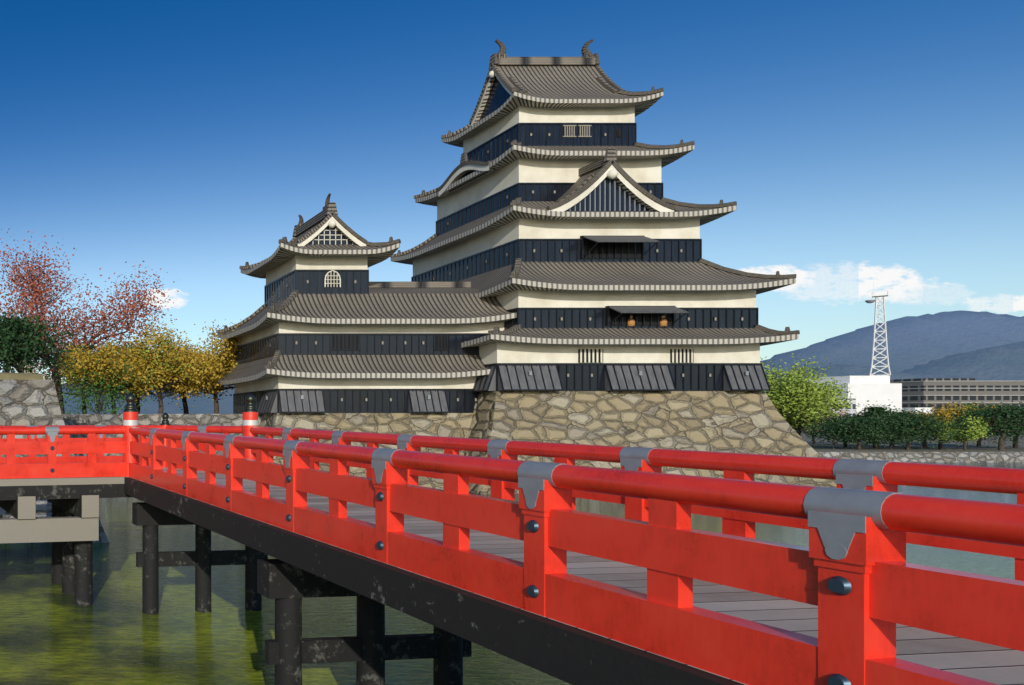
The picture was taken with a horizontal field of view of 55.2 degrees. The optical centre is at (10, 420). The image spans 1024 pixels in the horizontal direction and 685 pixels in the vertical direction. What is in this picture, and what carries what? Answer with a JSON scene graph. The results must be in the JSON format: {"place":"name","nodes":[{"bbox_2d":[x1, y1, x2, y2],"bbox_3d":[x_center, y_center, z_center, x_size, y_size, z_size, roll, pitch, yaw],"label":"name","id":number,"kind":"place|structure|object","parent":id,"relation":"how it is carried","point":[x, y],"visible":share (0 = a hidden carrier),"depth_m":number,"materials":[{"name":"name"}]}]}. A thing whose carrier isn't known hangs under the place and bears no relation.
{"place":"outdoors","nodes":[
{"label":"outdoors","id":0,"kind":"place"},
{"bbox_2d":[215,193,516,489],"bbox_3d":[23.090,-4.843,51.790,18.120,19.086,19.420,0,0,0],"label":"castle turret","id":1,"kind":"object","parent":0,"point":[333,338],"depth_m":44.61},
{"bbox_2d":[0,462,1023,684],"bbox_3d":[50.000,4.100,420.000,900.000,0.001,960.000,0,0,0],"label":"moat water","id":2,"kind":"structure","parent":0,"point":[51,633],"depth_m":14.85,"materials":[{"name":"green liquid"}]},
{"bbox_2d":[0,393,1023,684],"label":"red bridge","id":3,"kind":"structure","parent":2,"relation":"in","point":[546,577],"depth_m":5.67,"materials":[{"name":"paint"}]},
{"bbox_2d":[390,39,835,493],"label":"castle keep","id":4,"kind":"structure","parent":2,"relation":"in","point":[567,232],"depth_m":43.92,"materials":[{"name":"white paint"}]},
{"bbox_2d":[0,0,1023,383],"label":"sky","id":5,"kind":"structure","parent":0,"point":[185,139],"materials":[{"name":"blue"}]},
{"bbox_2d":[62,310,1023,413],"bbox_3d":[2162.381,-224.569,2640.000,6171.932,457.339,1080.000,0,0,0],"label":"mountain","id":6,"kind":"structure","parent":0,"point":[912,341],"depth_m":2834.74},
{"bbox_2d":[141,261,1023,313],"bbox_3d":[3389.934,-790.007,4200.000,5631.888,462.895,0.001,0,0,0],"label":"cloud","id":7,"kind":"structure","parent":0,"point":[880,276],"depth_m":4200.00,"materials":[{"name":"white"}]},
{"bbox_2d":[797,282,901,416],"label":"broadcast building","id":8,"kind":"structure","parent":0,"point":[881,390],"depth_m":250.00,"materials":[{"name":"white metal"}]},
{"bbox_2d":[766,341,1023,391],"bbox_3d":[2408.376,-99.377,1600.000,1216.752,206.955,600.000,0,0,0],"label":"mountain","id":9,"kind":"structure","parent":0,"point":[1002,363],"depth_m":1754.03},
{"bbox_2d":[800,431,1023,461],"bbox_3d":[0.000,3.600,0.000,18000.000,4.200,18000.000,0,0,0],"label":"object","id":10,"kind":"structure","parent":0,"point":[983,452],"depth_m":70.58,"materials":[{"name":"stone"}]},
{"bbox_2d":[0,372,261,542],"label":"enclosure wall","id":11,"kind":"structure","parent":10,"relation":"on","point":[28,399],"depth_m":25.92,"materials":[{"name":"grey stone"}]},
{"bbox_2d":[0,266,91,372],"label":"tree","id":12,"kind":"object","parent":11,"relation":"on","point":[41,318],"visible":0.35,"depth_m":49.41,"materials":[{"name":"red plant"}]},
{"bbox_2d":[0,294,92,376],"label":"tree","id":13,"kind":"object","parent":11,"relation":"on","point":[18,334],"visible":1,"depth_m":33.27,"materials":[{"name":"green plant"}]},
{"bbox_2d":[15,339,121,413],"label":"yellow tree","id":14,"kind":"object","parent":11,"relation":"on","point":[50,376],"visible":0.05,"depth_m":66.01,"materials":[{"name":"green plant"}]},
{"bbox_2d":[0,228,178,413],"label":"red bud tree","id":15,"kind":"object","parent":11,"relation":"on","point":[34,287],"visible":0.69,"depth_m":55.97,"materials":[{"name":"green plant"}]},
{"bbox_2d":[44,322,165,418],"bbox_3d":[5.689,-2.711,50.566,9.450,7.849,10.805,0,0,0],"label":"tree","id":16,"kind":"object","parent":11,"relation":"on","point":[99,408],"visible":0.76,"depth_m":49.45,"materials":[{"name":"green plant"}]},
{"bbox_2d":[52,337,179,413],"bbox_3d":[7.688,-3.105,51.378,9.445,6.067,9.089,0,0,0],"label":"yellow tree","id":17,"kind":"object","parent":11,"relation":"on","point":[87,365],"visible":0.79,"depth_m":50.31,"materials":[{"name":"yellow leaf"},{"name":"bark"}]},
{"bbox_2d":[92,312,190,413],"bbox_3d":[10.563,-4.326,59.802,10.048,8.562,11.175,0,0,19],"label":"yellow tree","id":18,"kind":"object","parent":11,"relation":"on","point":[138,399],"visible":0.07,"depth_m":57.32,"materials":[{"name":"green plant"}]},
{"bbox_2d":[81,320,237,413],"bbox_3d":[11.441,-3.553,54.691,10.999,6.953,10.461,0,0,-27],"label":"yellow tree","id":19,"kind":"object","parent":11,"relation":"on","point":[215,367],"visible":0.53,"depth_m":52.10,"materials":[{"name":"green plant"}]},
{"bbox_2d":[141,319,232,413],"bbox_3d":[14.796,-4.371,62.057,8.416,8.628,13.750,0,0,-21],"label":"yellow tree","id":20,"kind":"object","parent":11,"relation":"on","point":[185,408],"visible":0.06,"depth_m":61.87,"materials":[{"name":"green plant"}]},
{"bbox_2d":[146,319,242,413],"bbox_3d":[15.259,-3.701,56.126,10.863,7.241,10.210,0,0,20],"label":"yellow tree","id":21,"kind":"object","parent":11,"relation":"on","point":[233,356],"visible":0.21,"depth_m":53.55,"materials":[{"name":"yellow leaf"},{"name":"bark"}]},
{"bbox_2d":[194,319,240,399],"bbox_3d":[18.983,-4.008,58.244,9.538,7.872,7.935,0,0,31],"label":"yellow tree","id":22,"kind":"object","parent":11,"relation":"on","point":[223,367],"depth_m":57.36,"materials":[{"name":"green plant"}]},
{"bbox_2d":[760,353,870,424],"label":"lime tree","id":23,"kind":"object","parent":10,"relation":"on","point":[788,393],"visible":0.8,"depth_m":82.70,"materials":[{"name":"green plant"}]},
{"bbox_2d":[801,418,831,444],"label":"tree","id":24,"kind":"object","parent":10,"relation":"on","point":[814,443],"visible":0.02,"depth_m":92.16,"materials":[{"name":"green plant"}]},
{"bbox_2d":[786,378,851,434],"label":"lime tree","id":25,"kind":"object","parent":10,"relation":"on","point":[799,423],"visible":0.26,"depth_m":86.21,"materials":[{"name":"green plant"}]},
{"bbox_2d":[829,409,862,443],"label":"tree","id":26,"kind":"object","parent":10,"relation":"on","point":[844,413],"depth_m":93.78,"materials":[{"name":"green plant"}]},
{"bbox_2d":[793,408,901,447],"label":"tree","id":27,"kind":"object","parent":10,"relation":"on","point":[828,423],"visible":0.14,"depth_m":82.59,"materials":[{"name":"green plant"}]},
{"bbox_2d":[800,410,934,449],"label":"tree","id":28,"kind":"object","parent":10,"relation":"on","point":[860,431],"visible":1,"depth_m":75.05,"materials":[{"name":"green plant"}]},
{"bbox_2d":[826,400,933,448],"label":"tree","id":29,"kind":"object","parent":10,"relation":"on","point":[874,410],"visible":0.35,"depth_m":78.60,"materials":[{"name":"green plant"}]},
{"bbox_2d":[840,405,958,446],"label":"tree","id":30,"kind":"object","parent":10,"relation":"on","point":[903,411],"visible":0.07,"depth_m":83.16,"materials":[{"name":"green plant"}]},
{"bbox_2d":[813,404,1018,450],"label":"tree","id":31,"kind":"object","parent":10,"relation":"on","point":[911,420],"visible":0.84,"depth_m":73.87,"materials":[{"name":"green plant"}]},
{"bbox_2d":[868,406,998,447],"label":"tree","id":32,"kind":"object","parent":10,"relation":"on","point":[924,445],"visible":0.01,"depth_m":81.64,"materials":[{"name":"green plant"}]},
{"bbox_2d":[912,399,995,448],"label":"tree","id":33,"kind":"object","parent":10,"relation":"on","point":[947,411],"visible":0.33,"depth_m":76.47,"materials":[{"name":"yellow plant"}]},
{"bbox_2d":[926,416,991,450],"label":"lime tree","id":34,"kind":"object","parent":10,"relation":"on","point":[980,427],"visible":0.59,"depth_m":73.83,"materials":[{"name":"green plant"}]},
{"bbox_2d":[921,400,1023,450],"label":"tree","id":35,"kind":"object","parent":10,"relation":"on","point":[1005,416],"visible":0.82,"depth_m":73.64,"materials":[{"name":"green plant"}]},
{"bbox_2d":[935,400,1010,445],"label":"dark tree","id":36,"kind":"object","parent":10,"relation":"on","point":[972,408],"visible":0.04,"depth_m":85.20,"materials":[{"name":"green plant"}]},
{"bbox_2d":[954,402,999,439],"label":"tree","id":37,"kind":"object","parent":10,"relation":"on","point":[984,408],"depth_m":111.89,"materials":[{"name":"green plant"}]},
{"bbox_2d":[963,403,1022,447],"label":"tree","id":38,"kind":"object","parent":10,"relation":"on","point":[1015,444],"visible":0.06,"depth_m":79.98,"materials":[{"name":"green plant"}]},
{"bbox_2d":[970,404,1023,445],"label":"tree","id":39,"kind":"object","parent":10,"relation":"on","point":[1015,426],"visible":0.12,"depth_m":77.25,"materials":[{"name":"green plant"}]},
{"bbox_2d":[890,378,1023,413],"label":"building","id":40,"kind":"structure","parent":0,"point":[924,393],"depth_m":260.00,"materials":[{"name":"grey concrete"}]}
]}

